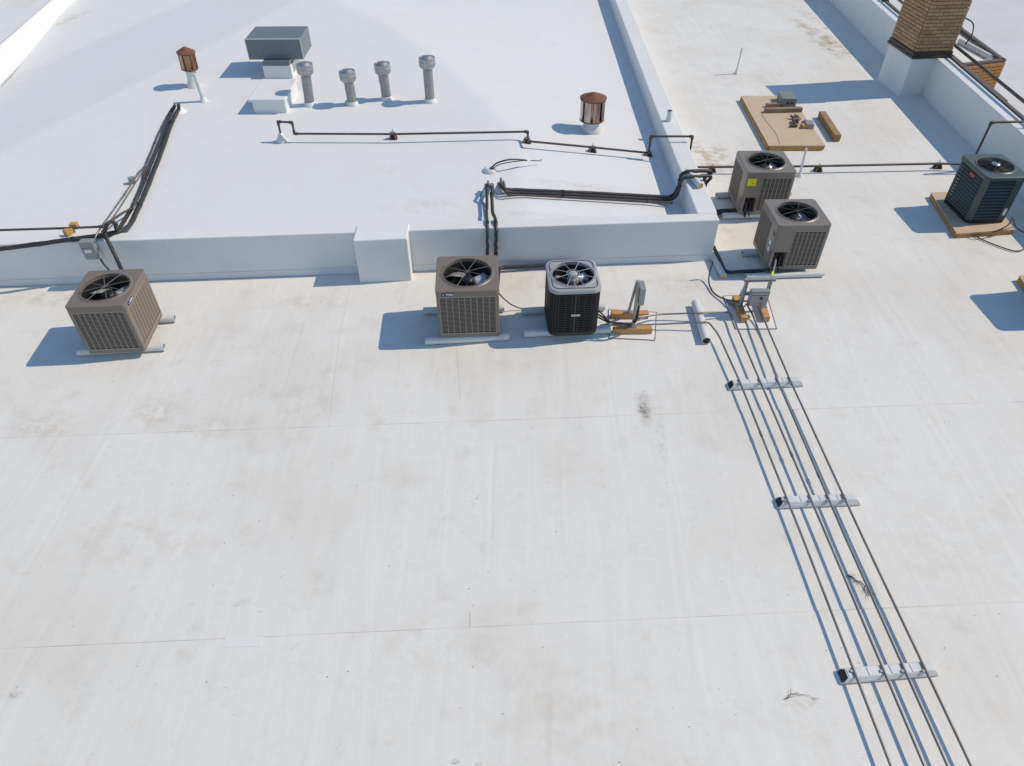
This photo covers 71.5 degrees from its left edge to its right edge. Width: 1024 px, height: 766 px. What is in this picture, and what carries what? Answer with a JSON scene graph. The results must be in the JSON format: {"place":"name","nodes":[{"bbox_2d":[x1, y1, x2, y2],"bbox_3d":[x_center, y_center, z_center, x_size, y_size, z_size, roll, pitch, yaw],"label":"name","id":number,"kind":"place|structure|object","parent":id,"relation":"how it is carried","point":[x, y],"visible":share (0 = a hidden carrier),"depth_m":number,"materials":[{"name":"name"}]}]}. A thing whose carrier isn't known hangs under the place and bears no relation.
{"place":"outdoors","nodes":[
{"label":"outdoors","id":0,"kind":"place"},
{"bbox_2d":[0,0,49,42],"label":"roof","id":1,"kind":"structure","parent":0,"point":[12,20],"depth_m":18.31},
{"bbox_2d":[0,0,684,236],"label":"raised roof","id":2,"kind":"structure","parent":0,"point":[92,92],"depth_m":13.06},
{"bbox_2d":[0,0,73,85],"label":"parapet","id":3,"kind":"structure","parent":2,"relation":"on","point":[18,45],"depth_m":16.91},
{"bbox_2d":[69,222,79,226],"bbox_3d":[-6.250,-2.247,10.153,0.100,0.080,0.085,-3,43,-4],"label":"timber block","id":4,"kind":"object","parent":2,"relation":"on","point":[73,224],"depth_m":10.12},
{"bbox_2d":[0,103,180,250],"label":"insulated line","id":5,"kind":"object","parent":2,"relation":"on","point":[133,217],"visible":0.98,"depth_m":10.32,"materials":[{"name":"plastic"}]},
{"bbox_2d":[101,168,144,231],"bbox_3d":[-5.909,-2.787,10.802,0.084,0.145,2.080,-4,43,-4],"label":"conduit","id":6,"kind":"object","parent":2,"relation":"on","point":[113,216],"visible":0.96,"depth_m":10.98,"materials":[{"name":"metal"}]},
{"bbox_2d":[127,176,135,182],"bbox_3d":[-6.048,-3.233,11.304,0.100,0.080,0.080,-21,47,-21],"label":"junction box","id":7,"kind":"object","parent":2,"relation":"on","point":[131,179],"visible":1,"depth_m":11.27,"materials":[{"name":"grey"}]},
{"bbox_2d":[102,104,175,269],"bbox_3d":[-5.798,-3.042,11.211,0.439,0.743,5.378,-8,43,-8],"label":"insulated line","id":8,"kind":"object","parent":2,"relation":"on","point":[117,227],"visible":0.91,"depth_m":10.82,"materials":[{"name":"plastic"}]},
{"bbox_2d":[131,107,171,209],"bbox_3d":[-6.005,-3.817,11.825,0.172,0.209,3.557,-6,43,-7],"label":"insulated line","id":9,"kind":"object","parent":2,"relation":"on","point":[147,160],"visible":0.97,"depth_m":12.00,"materials":[{"name":"rubber"}]},
{"bbox_2d":[172,104,186,114],"bbox_3d":[-6.211,-5.079,13.175,0.320,0.120,0.320,0,43,0],"label":"pipe boot","id":10,"kind":"object","parent":2,"relation":"on","point":[182,111],"visible":0.45,"depth_m":13.14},
{"bbox_2d":[176,46,200,87],"bbox_3d":[-6.260,-6.153,13.825,0.349,0.752,0.344,0,43,0],"label":"rusty vent","id":11,"kind":"object","parent":2,"relation":"on","point":[187,60],"visible":0.94,"depth_m":13.68,"materials":[{"name":"brown metal"}]},
{"bbox_2d":[192,73,207,102],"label":"vent pipe","id":12,"kind":"object","parent":2,"relation":"on","point":[203,99],"visible":1,"depth_m":13.37,"materials":[{"name":"white plastic"}]},
{"bbox_2d":[248,79,297,112],"bbox_3d":[-4.489,-5.396,13.486,0.689,0.362,1.039,0,43,0],"label":"roof curb box","id":13,"kind":"object","parent":2,"relation":"attached to","point":[273,95],"visible":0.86,"depth_m":13.19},
{"bbox_2d":[244,26,311,78],"bbox_3d":[-4.710,-6.688,14.474,1.092,0.815,0.972,0,43,0],"label":"exhaust hood","id":14,"kind":"object","parent":2,"relation":"on","point":[279,51],"visible":0.86,"depth_m":14.17,"materials":[{"name":"grey metal"}]},
{"bbox_2d":[276,133,287,143],"bbox_3d":[-3.998,-4.263,12.327,0.200,0.150,0.197,0,43,0],"label":"pipe boot","id":15,"kind":"object","parent":2,"relation":"on","point":[281,138],"visible":1,"depth_m":12.29,"materials":[{"name":"white plastic"}]},
{"bbox_2d":[296,61,315,106],"bbox_3d":[-3.783,-5.540,13.172,0.308,0.790,0.308,0,43,0],"label":"flue stack","id":16,"kind":"object","parent":2,"relation":"on","point":[305,70],"visible":1,"depth_m":13.06,"materials":[{"name":"metal"}]},
{"bbox_2d":[339,68,358,106],"bbox_3d":[-3.031,-5.513,13.240,0.308,0.651,0.308,0,43,0],"label":"flue stack","id":17,"kind":"object","parent":2,"relation":"on","point":[347,76],"visible":1,"depth_m":13.13,"materials":[{"name":"metal"}]},
{"bbox_2d":[374,61,392,101],"bbox_3d":[-2.409,-5.689,13.384,0.308,0.699,0.308,0,43,0],"label":"flue stack","id":18,"kind":"object","parent":2,"relation":"on","point":[382,69],"visible":1,"depth_m":13.28,"materials":[{"name":"metal"}]},
{"bbox_2d":[389,129,397,139],"bbox_3d":[-2.078,-4.341,12.382,0.148,0.183,0.102,0,43,0],"label":"pipe block","id":19,"kind":"object","parent":2,"relation":"on","point":[393,137],"depth_m":12.38,"materials":[{"name":"black rubber"}]},
{"bbox_2d":[418,55,435,103],"bbox_3d":[-1.561,-5.674,13.265,0.308,0.840,0.308,0,43,0],"label":"flue stack","id":20,"kind":"object","parent":2,"relation":"on","point":[427,64],"visible":1,"depth_m":13.16,"materials":[{"name":"metal"}]},
{"bbox_2d":[481,180,494,195],"bbox_3d":[-0.378,-3.048,11.050,0.220,0.214,0.220,0,43,0],"label":"pipe stub","id":21,"kind":"object","parent":2,"relation":"on","point":[489,184],"visible":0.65,"depth_m":11.02,"materials":[{"name":"metal"}]},
{"bbox_2d":[494,178,505,193],"bbox_3d":[-0.179,-3.109,11.112,0.220,0.214,0.220,0,43,0],"label":"pipe stub","id":22,"kind":"object","parent":2,"relation":"on","point":[498,189],"visible":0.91,"depth_m":11.09,"materials":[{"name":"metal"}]},
{"bbox_2d":[483,159,541,173],"bbox_3d":[0.027,-3.600,11.620,1.024,0.205,0.229,-9,44,-10],"label":"cable boot","id":23,"kind":"object","parent":2,"relation":"on","point":[489,169],"visible":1,"depth_m":11.55,"materials":[{"name":"white plastic"}]},
{"bbox_2d":[523,137,530,143],"bbox_3d":[0.261,-4.253,12.359,0.147,0.158,0.102,0,43,0],"label":"pipe block","id":24,"kind":"object","parent":2,"relation":"on","point":[525,141],"depth_m":12.36,"materials":[{"name":"black rubber"}]},
{"bbox_2d":[276,120,693,153],"bbox_3d":[-0.448,-4.236,12.279,7.152,0.568,0.323,0,43,0],"label":"gas pipe","id":25,"kind":"object","parent":24,"relation":"on","point":[524,131],"visible":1,"depth_m":12.24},
{"bbox_2d":[505,188,672,203],"bbox_3d":[1.217,-2.916,11.088,2.666,0.361,0.077,-3,43,-3],"label":"insulated line","id":26,"kind":"object","parent":2,"relation":"on","point":[578,197],"visible":1,"depth_m":11.11,"materials":[{"name":"rubber"}]},
{"bbox_2d":[588,144,596,152],"bbox_3d":[1.410,-4.119,12.424,0.147,0.158,0.102,0,43,0],"label":"pipe block","id":27,"kind":"object","parent":2,"relation":"on","point":[591,150],"depth_m":12.43,"materials":[{"name":"black rubber"}]},
{"bbox_2d":[579,92,606,134],"bbox_3d":[1.457,-4.920,12.886,0.484,0.709,0.484,0,43,0],"label":"rusty vent","id":28,"kind":"object","parent":2,"relation":"on","point":[592,110],"visible":1,"depth_m":12.73,"materials":[{"name":"brown metal"}]},
{"bbox_2d":[499,169,735,211],"bbox_3d":[1.828,-2.942,11.368,4.080,0.791,0.329,-6,43,-6],"label":"insulated line","id":29,"kind":"object","parent":2,"relation":"on","point":[707,171],"visible":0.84,"depth_m":11.27,"materials":[{"name":"plastic"}]},
{"bbox_2d":[501,174,736,214],"bbox_3d":[1.848,-2.877,11.299,4.029,0.779,0.289,-5,43,-5],"label":"insulated line","id":30,"kind":"object","parent":2,"relation":"on","point":[709,179],"visible":0.9,"depth_m":11.18,"materials":[{"name":"plastic"}]},
{"bbox_2d":[644,150,652,156],"bbox_3d":[2.428,-4.104,12.591,0.147,0.158,0.102,0,43,0],"label":"pipe block","id":31,"kind":"object","parent":2,"relation":"on","point":[649,155],"depth_m":12.59,"materials":[{"name":"black rubber"}]},
{"bbox_2d":[0,0,1023,765],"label":"roof","id":32,"kind":"structure","parent":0,"point":[602,568],"depth_m":7.48,"materials":[{"name":"white"}]},
{"bbox_2d":[76,343,165,355],"bbox_3d":[-5.058,-0.435,9.209,1.077,0.100,0.100,-4,43,-4],"label":"support pipe","id":33,"kind":"object","parent":32,"relation":"on","point":[150,347],"visible":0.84,"depth_m":9.19,"materials":[{"name":"white plastic"}]},
{"bbox_2d":[159,315,175,322],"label":"support pipe","id":34,"kind":"object","parent":32,"relation":"on","point":[167,318],"visible":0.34,"depth_m":9.64,"materials":[{"name":"white plastic"}]},
{"bbox_2d":[65,269,161,353],"bbox_3d":[-5.068,-0.931,9.112,0.722,0.759,0.800,-3,43,-3],"label":"ac condenser","id":35,"kind":"object","parent":34,"relation":"on","point":[113,311],"visible":1,"depth_m":8.94,"materials":[{"name":"beige metal"}]},
{"bbox_2d":[0,213,718,286],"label":"front wall","id":36,"kind":"structure","parent":32,"relation":"on","point":[234,253],"depth_m":10.31,"materials":[{"name":"paint"}]},
{"bbox_2d":[62,226,75,235],"bbox_3d":[-6.256,-2.142,10.040,0.085,0.080,0.130,20,46,20],"label":"timber block","id":37,"kind":"object","parent":36,"relation":"on","point":[68,231],"depth_m":10.01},
{"bbox_2d":[0,208,131,230],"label":"gas pipe","id":38,"kind":"object","parent":37,"relation":"on","point":[78,227],"visible":0.89,"depth_m":10.02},
{"bbox_2d":[78,238,109,269],"bbox_3d":[-5.596,-1.536,9.783,0.261,0.548,1.124,-28,50,-27],"label":"switch box","id":39,"kind":"object","parent":36,"relation":"attached to","point":[89,247],"visible":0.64,"depth_m":9.90,"materials":[{"name":"grey"}]},
{"bbox_2d":[94,163,146,242],"bbox_3d":[-5.951,-2.782,10.770,0.135,0.157,2.470,-4,43,-4],"label":"conduit","id":40,"kind":"object","parent":39,"relation":"attached to","point":[121,198],"visible":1,"depth_m":10.84,"materials":[{"name":"metal"}]},
{"bbox_2d":[484,183,488,254],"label":"insulated line","id":41,"kind":"object","parent":36,"relation":"attached to","point":[487,221],"visible":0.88,"depth_m":10.36,"materials":[{"name":"plastic"}]},
{"bbox_2d":[490,183,497,256],"bbox_3d":[-0.256,-2.197,10.454,0.103,0.639,2.211,-2,43,-2],"label":"insulated line","id":42,"kind":"object","parent":36,"relation":"attached to","point":[495,220],"visible":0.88,"depth_m":10.37,"materials":[{"name":"rubber"}]},
{"bbox_2d":[353,224,412,282],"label":"wall pier","id":43,"kind":"structure","parent":32,"relation":"on","point":[382,253],"depth_m":10.14,"materials":[{"name":"paint"}]},
{"bbox_2d":[423,304,503,313],"bbox_3d":[-0.665,-1.018,9.836,1.115,0.100,0.100,-2,43,-2],"label":"support pipe","id":44,"kind":"object","parent":32,"relation":"on","point":[429,310],"visible":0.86,"depth_m":9.78,"materials":[{"name":"white plastic"}]},
{"bbox_2d":[435,255,499,336],"bbox_3d":[-0.573,-1.149,9.347,0.800,0.759,0.807,-2,43,-2],"label":"ac condenser","id":45,"kind":"object","parent":44,"relation":"on","point":[467,293],"visible":1,"depth_m":9.13,"materials":[{"name":"beige metal"}]},
{"bbox_2d":[499,293,520,308],"bbox_3d":[0.096,-1.164,9.627,0.773,0.576,0.275,-20,47,-21],"label":"power whip","id":46,"kind":"object","parent":45,"relation":"attached to","point":[508,302],"visible":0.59,"depth_m":9.65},
{"bbox_2d":[425,333,508,344],"bbox_3d":[-0.588,-0.583,9.368,1.105,0.100,0.100,-3,43,-4],"label":"support pipe","id":47,"kind":"object","parent":32,"relation":"on","point":[449,340],"visible":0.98,"depth_m":9.32,"materials":[{"name":"white plastic"}]},
{"bbox_2d":[498,263,545,284],"bbox_3d":[0.395,-1.450,10.215,1.293,0.159,1.106,0,43,0],"label":"insulated line","id":48,"kind":"object","parent":32,"relation":"on","point":[503,267],"visible":0.32,"depth_m":10.56,"materials":[{"name":"rubber"}]},
{"bbox_2d":[109,374,999,743],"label":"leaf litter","id":49,"kind":"object","parent":32,"relation":"on","point":[645,416],"visible":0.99,"depth_m":6.67,"materials":[{"name":"brown"}]},
{"bbox_2d":[521,303,604,314],"bbox_3d":[0.708,-1.024,9.842,1.156,0.100,0.100,-3,43,-4],"label":"support pipe","id":50,"kind":"object","parent":32,"relation":"on","point":[531,310],"visible":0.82,"depth_m":9.78,"materials":[{"name":"white plastic"}]},
{"bbox_2d":[524,326,610,336],"bbox_3d":[0.737,-0.687,9.480,1.156,0.100,0.100,-3,43,-3],"label":"support pipe","id":51,"kind":"object","parent":32,"relation":"on","point":[545,332],"visible":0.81,"depth_m":9.43,"materials":[{"name":"white plastic"}]},
{"bbox_2d":[544,259,601,335],"bbox_3d":[0.781,-1.130,9.328,0.667,0.756,0.716,-2,43,-3],"label":"ac condenser","id":52,"kind":"object","parent":51,"relation":"on","point":[572,294],"visible":1,"depth_m":9.12,"materials":[{"name":"grey"}]},
{"bbox_2d":[608,309,656,339],"bbox_3d":[1.649,-0.792,9.661,0.667,0.008,0.636,3,43,4],"label":"protection pad","id":53,"kind":"object","parent":32,"relation":"on","point":[651,320],"visible":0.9,"depth_m":9.53,"materials":[{"name":"white"}]},
{"bbox_2d":[610,310,648,318],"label":"timber block","id":54,"kind":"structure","parent":53,"relation":"on","point":[617,314],"depth_m":9.72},
{"bbox_2d":[624,280,651,328],"bbox_3d":[1.763,-1.110,9.360,0.457,0.724,0.387,0,43,0],"label":"strut rack","id":55,"kind":"object","parent":54,"relation":"on","point":[639,291],"visible":0.95,"depth_m":9.19,"materials":[{"name":"metal"}]},
{"bbox_2d":[598,306,637,326],"bbox_3d":[1.390,-0.860,9.273,0.546,0.300,0.153,-4,43,-4],"label":"power whip","id":56,"kind":"object","parent":55,"relation":"attached to","point":[603,315],"visible":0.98,"depth_m":9.26,"materials":[{"name":"black paint"}]},
{"bbox_2d":[598,308,637,323],"bbox_3d":[1.385,-0.879,9.281,0.542,0.283,0.164,0,43,0],"label":"power whip","id":57,"kind":"object","parent":55,"relation":"attached to","point":[618,322],"visible":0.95,"depth_m":9.29,"materials":[{"name":"black paint"}]},
{"bbox_2d":[598,306,639,324],"bbox_3d":[1.374,-0.887,9.291,0.549,0.285,0.150,7,43,7],"label":"power whip","id":58,"kind":"object","parent":55,"relation":"attached to","point":[628,323],"visible":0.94,"depth_m":9.35,"materials":[{"name":"black paint"}]},
{"bbox_2d":[612,325,652,333],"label":"timber block","id":59,"kind":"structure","parent":53,"relation":"on","point":[644,329],"depth_m":9.47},
{"bbox_2d":[609,0,716,214],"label":"divider wall","id":60,"kind":"structure","parent":32,"relation":"on","point":[679,159],"depth_m":13.39,"materials":[{"name":"paint"}]},
{"bbox_2d":[666,110,671,121],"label":"vent pipe","id":61,"kind":"object","parent":60,"relation":"on","point":[669,116],"visible":1,"depth_m":12.85,"materials":[{"name":"white plastic"}]},
{"bbox_2d":[686,168,702,188],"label":"support pipe","id":62,"kind":"object","parent":60,"relation":"on","point":[697,182],"visible":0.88,"depth_m":11.08,"materials":[{"name":"white plastic"}]},
{"bbox_2d":[697,120,1023,167],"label":"gas pipe","id":63,"kind":"object","parent":60,"relation":"attached to","point":[935,163],"visible":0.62,"depth_m":12.84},
{"bbox_2d":[691,299,710,343],"bbox_3d":[2.558,-0.837,9.634,0.116,0.116,0.842,1,43,1],"label":"support pipe","id":64,"kind":"object","parent":32,"relation":"on","point":[702,328],"visible":0.98,"depth_m":9.53,"materials":[{"name":"white plastic"}]},
{"bbox_2d":[711,253,726,278],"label":"support pipe","id":65,"kind":"object","parent":32,"relation":"on","point":[719,268],"visible":1,"depth_m":10.56,"materials":[{"name":"white plastic"}]},
{"bbox_2d":[708,261,746,301],"bbox_3d":[3.032,-1.342,10.027,0.226,0.294,0.963,-20,47,-20],"label":"black cable","id":66,"kind":"object","parent":32,"relation":"on","point":[714,293],"visible":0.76,"depth_m":10.16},
{"bbox_2d":[733,48,742,74],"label":"vent pipe","id":67,"kind":"object","parent":32,"relation":"on","point":[736,72],"visible":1,"depth_m":16.42,"materials":[{"name":"white plastic"}]},
{"bbox_2d":[721,212,759,218],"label":"support pipe","id":68,"kind":"object","parent":32,"relation":"on","point":[734,215],"visible":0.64,"depth_m":11.67,"materials":[{"name":"white plastic"}]},
{"bbox_2d":[728,151,796,216],"bbox_3d":[4.084,-3.274,11.647,0.775,0.776,0.847,0,43,0],"label":"ac condenser","id":69,"kind":"object","parent":68,"relation":"on","point":[758,178],"visible":0.95,"depth_m":11.43,"materials":[{"name":"grey metal"}]},
{"bbox_2d":[713,245,769,273],"bbox_3d":[3.280,-1.788,10.618,0.456,0.124,1.035,-32,52,-30],"label":"insulated line","id":70,"kind":"object","parent":32,"relation":"on","point":[738,271],"visible":0.94,"depth_m":10.49,"materials":[{"name":"plastic"}]},
{"bbox_2d":[723,295,776,328],"bbox_3d":[3.327,-0.996,9.881,0.637,0.008,0.796,0,43,0],"label":"protection pad","id":71,"kind":"object","parent":32,"relation":"on","point":[750,323],"visible":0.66,"depth_m":9.78,"materials":[{"name":"white"}]},
{"bbox_2d":[732,295,747,322],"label":"timber block","id":72,"kind":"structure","parent":71,"relation":"on","point":[742,315],"depth_m":9.75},
{"bbox_2d":[758,306,769,321],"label":"timber block","id":73,"kind":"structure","parent":71,"relation":"on","point":[766,314],"depth_m":9.72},
{"bbox_2d":[737,276,776,308],"bbox_3d":[3.316,-1.208,9.637,0.425,0.472,0.241,0,43,0],"label":"strut rack","id":74,"kind":"object","parent":73,"relation":"on","point":[757,296],"visible":0.99,"depth_m":9.56,"materials":[{"name":"metal"}]},
{"bbox_2d":[770,259,776,276],"bbox_3d":[3.632,-1.582,9.870,0.039,0.223,0.830,17,45,17],"label":"taped whip","id":75,"kind":"object","parent":74,"relation":"attached to","point":[772,273],"visible":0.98,"depth_m":9.90,"materials":[{"name":"metal"}]},
{"bbox_2d":[741,249,758,255],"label":"support pipe","id":76,"kind":"object","parent":32,"relation":"on","point":[749,252],"visible":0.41,"depth_m":10.85,"materials":[{"name":"white plastic"}]},
{"bbox_2d":[715,190,791,197],"bbox_3d":[4.156,-3.249,12.237,1.306,0.100,0.100,-2,43,-2],"label":"support pipe","id":77,"kind":"object","parent":32,"relation":"on","point":[721,194],"visible":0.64,"depth_m":12.18,"materials":[{"name":"white plastic"}]},
{"bbox_2d":[726,377,802,389],"bbox_3d":[3.122,-0.004,8.757,0.943,0.082,0.126,-3,43,-3],"label":"conduit support","id":78,"kind":"object","parent":32,"relation":"on","point":[753,383],"visible":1,"depth_m":8.72,"materials":[{"name":"white plastic"}]},
{"bbox_2d":[601,321,892,765],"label":"conduit","id":79,"kind":"object","parent":78,"relation":"on","point":[852,670],"visible":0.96,"depth_m":6.98,"materials":[{"name":"metal"}]},
{"bbox_2d":[760,303,972,765],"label":"conduit","id":80,"kind":"object","parent":78,"relation":"on","point":[924,669],"visible":1,"depth_m":6.79,"materials":[{"name":"metal"}]},
{"bbox_2d":[740,96,824,150],"bbox_3d":[5.448,-5.321,14.466,1.152,0.099,2.472,0,43,0],"label":"plywood sheet","id":81,"kind":"object","parent":32,"relation":"on","point":[798,138],"visible":0.75,"depth_m":14.06,"materials":[{"name":"wood"}]},
{"bbox_2d":[765,102,780,106],"bbox_3d":[5.459,-5.814,14.869,0.296,0.075,0.090,-5,43,-5],"label":"plank","id":82,"kind":"object","parent":81,"relation":"on","point":[774,104],"visible":0.83,"depth_m":14.83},
{"bbox_2d":[764,106,802,112],"bbox_3d":[5.596,-5.635,14.668,0.774,0.085,0.100,-3,43,-3],"label":"plank","id":83,"kind":"object","parent":81,"relation":"on","point":[782,109],"visible":1,"depth_m":14.63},
{"bbox_2d":[777,91,797,106],"bbox_3d":[5.793,-5.988,14.985,0.310,0.172,0.454,2,43,2],"label":"enclosure","id":84,"kind":"object","parent":81,"relation":"on","point":[787,98],"visible":0.99,"depth_m":14.86,"materials":[{"name":"grey"}]},
{"bbox_2d":[789,114,803,126],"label":"scrap fittings","id":85,"kind":"object","parent":81,"relation":"on","point":[795,120],"visible":0.97,"depth_m":14.26,"materials":[{"name":"metal"}]},
{"bbox_2d":[801,120,813,128],"bbox_3d":[5.869,-5.136,14.125,0.220,0.094,0.240,5,43,6],"label":"junction box","id":86,"kind":"object","parent":81,"relation":"on","point":[807,124],"visible":1,"depth_m":14.07,"materials":[{"name":"grey"}]},
{"bbox_2d":[745,271,824,277],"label":"support pipe","id":87,"kind":"object","parent":32,"relation":"on","point":[791,274],"visible":0.86,"depth_m":10.43,"materials":[{"name":"white plastic"}]},
{"bbox_2d":[753,199,831,272],"bbox_3d":[4.107,-2.175,10.465,0.768,0.776,0.827,-1,43,-1],"label":"ac condenser","id":88,"kind":"object","parent":87,"relation":"on","point":[791,233],"visible":0.98,"depth_m":10.29,"materials":[{"name":"grey metal"}]},
{"bbox_2d":[796,148,807,177],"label":"vent pipe","id":89,"kind":"object","parent":32,"relation":"on","point":[799,175],"visible":0.99,"depth_m":12.69,"materials":[{"name":"white plastic"}]},
{"bbox_2d":[773,493,860,508],"bbox_3d":[3.200,1.226,7.434,0.896,0.082,0.126,-2,43,-2],"label":"conduit support","id":90,"kind":"object","parent":32,"relation":"on","point":[818,501],"visible":0.97,"depth_m":7.40,"materials":[{"name":"white plastic"}]},
{"bbox_2d":[813,163,822,171],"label":"pipe block","id":91,"kind":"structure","parent":32,"relation":"on","point":[817,169],"depth_m":12.93,"materials":[{"name":"black rubber"}]},
{"bbox_2d":[818,111,840,141],"bbox_3d":[6.365,-5.159,14.271,0.130,0.130,1.166,2,43,2],"label":"timber block","id":92,"kind":"object","parent":32,"relation":"on","point":[831,129],"depth_m":14.18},
{"bbox_2d":[847,574,875,594],"bbox_3d":[3.325,1.914,6.737,0.145,0.019,0.288,-16,45,-16],"label":"dry twig","id":93,"kind":"object","parent":32,"relation":"on","point":[860,582],"visible":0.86,"depth_m":6.76,"materials":[{"name":"brown"}]},
{"bbox_2d":[835,661,938,684],"bbox_3d":[3.224,2.471,6.093,0.876,0.082,0.126,-3,43,-4],"label":"conduit support","id":94,"kind":"object","parent":32,"relation":"on","point":[870,673],"visible":0.98,"depth_m":6.06,"materials":[{"name":"white plastic"}]},
{"bbox_2d":[639,311,925,765],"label":"conduit","id":95,"kind":"object","parent":94,"relation":"on","point":[882,670],"visible":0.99,"depth_m":6.98,"materials":[{"name":"metal"}]},
{"bbox_2d":[746,303,948,765],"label":"conduit","id":96,"kind":"object","parent":94,"relation":"on","point":[903,670],"visible":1,"depth_m":6.78,"materials":[{"name":"metal"}]},
{"bbox_2d":[877,0,971,95],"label":"chimney","id":97,"kind":"object","parent":32,"relation":"on","point":[925,34],"visible":1,"depth_m":15.00,"materials":[{"name":"brown"}]},
{"bbox_2d":[932,160,941,168],"bbox_3d":[7.815,-4.010,13.013,0.147,0.158,0.102,0,43,0],"label":"pipe block","id":98,"kind":"object","parent":32,"relation":"on","point":[937,166],"depth_m":13.01,"materials":[{"name":"black rubber"}]},
{"bbox_2d":[929,192,1014,237],"bbox_3d":[7.578,-2.813,11.778,1.118,0.084,1.420,0,43,0],"label":"wooden pad","id":99,"kind":"object","parent":32,"relation":"on","point":[957,226],"visible":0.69,"depth_m":11.43,"materials":[{"name":"brown wood"}]},
{"bbox_2d":[944,154,1023,223],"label":"ac condenser","id":100,"kind":"object","parent":99,"relation":"on","point":[987,188],"visible":1,"depth_m":11.28,"materials":[{"name":"black paint"}]},
{"bbox_2d":[971,217,1012,234],"bbox_3d":[7.527,-2.466,11.199,0.720,0.346,0.153,-3,43,-3],"label":"loose cable","id":101,"kind":"object","parent":32,"relation":"on","point":[995,230],"visible":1,"depth_m":11.23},
{"bbox_2d":[975,235,1023,251],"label":"loose cable","id":102,"kind":"object","parent":32,"relation":"on","point":[998,245],"visible":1,"depth_m":11.08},
{"bbox_2d":[1017,275,1023,291],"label":"wooden pad","id":103,"kind":"object","parent":32,"relation":"on","point":[1020,281],"visible":1,"depth_m":10.32,"materials":[{"name":"brown wood"}]},
{"bbox_2d":[889,0,1023,114],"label":"roof","id":104,"kind":"structure","parent":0,"point":[999,27],"depth_m":21.59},
{"bbox_2d":[829,0,1023,199],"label":"parapet","id":105,"kind":"structure","parent":104,"relation":"on","point":[967,104],"depth_m":14.22,"materials":[{"name":"white"}]},
{"bbox_3d":[8.974,-1.963,9.642,0.160,0.171,0.120,0,43,0],"label":"pipe stand","id":106,"kind":"object","parent":105,"relation":"on","visible":0},
{"bbox_2d":[897,0,1023,103],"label":"gas pipe","id":107,"kind":"object","parent":106,"relation":"on","point":[992,75],"visible":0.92,"depth_m":13.83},
{"bbox_2d":[952,27,1006,87],"bbox_3d":[9.899,-6.828,16.198,1.129,1.750,2.577,0,43,0],"label":"brick well","id":108,"kind":"object","parent":104,"relation":"on","point":[985,55],"visible":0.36,"depth_m":15.18,"materials":[{"name":"brown"}]},
{"bbox_2d":[964,18,973,44],"bbox_3d":[9.765,-7.692,15.535,0.187,0.537,1.380,4,43,4],"label":"black cable","id":109,"kind":"object","parent":108,"relation":"on","point":[971,21],"visible":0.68,"depth_m":15.07,"materials":[{"name":"black paint"}]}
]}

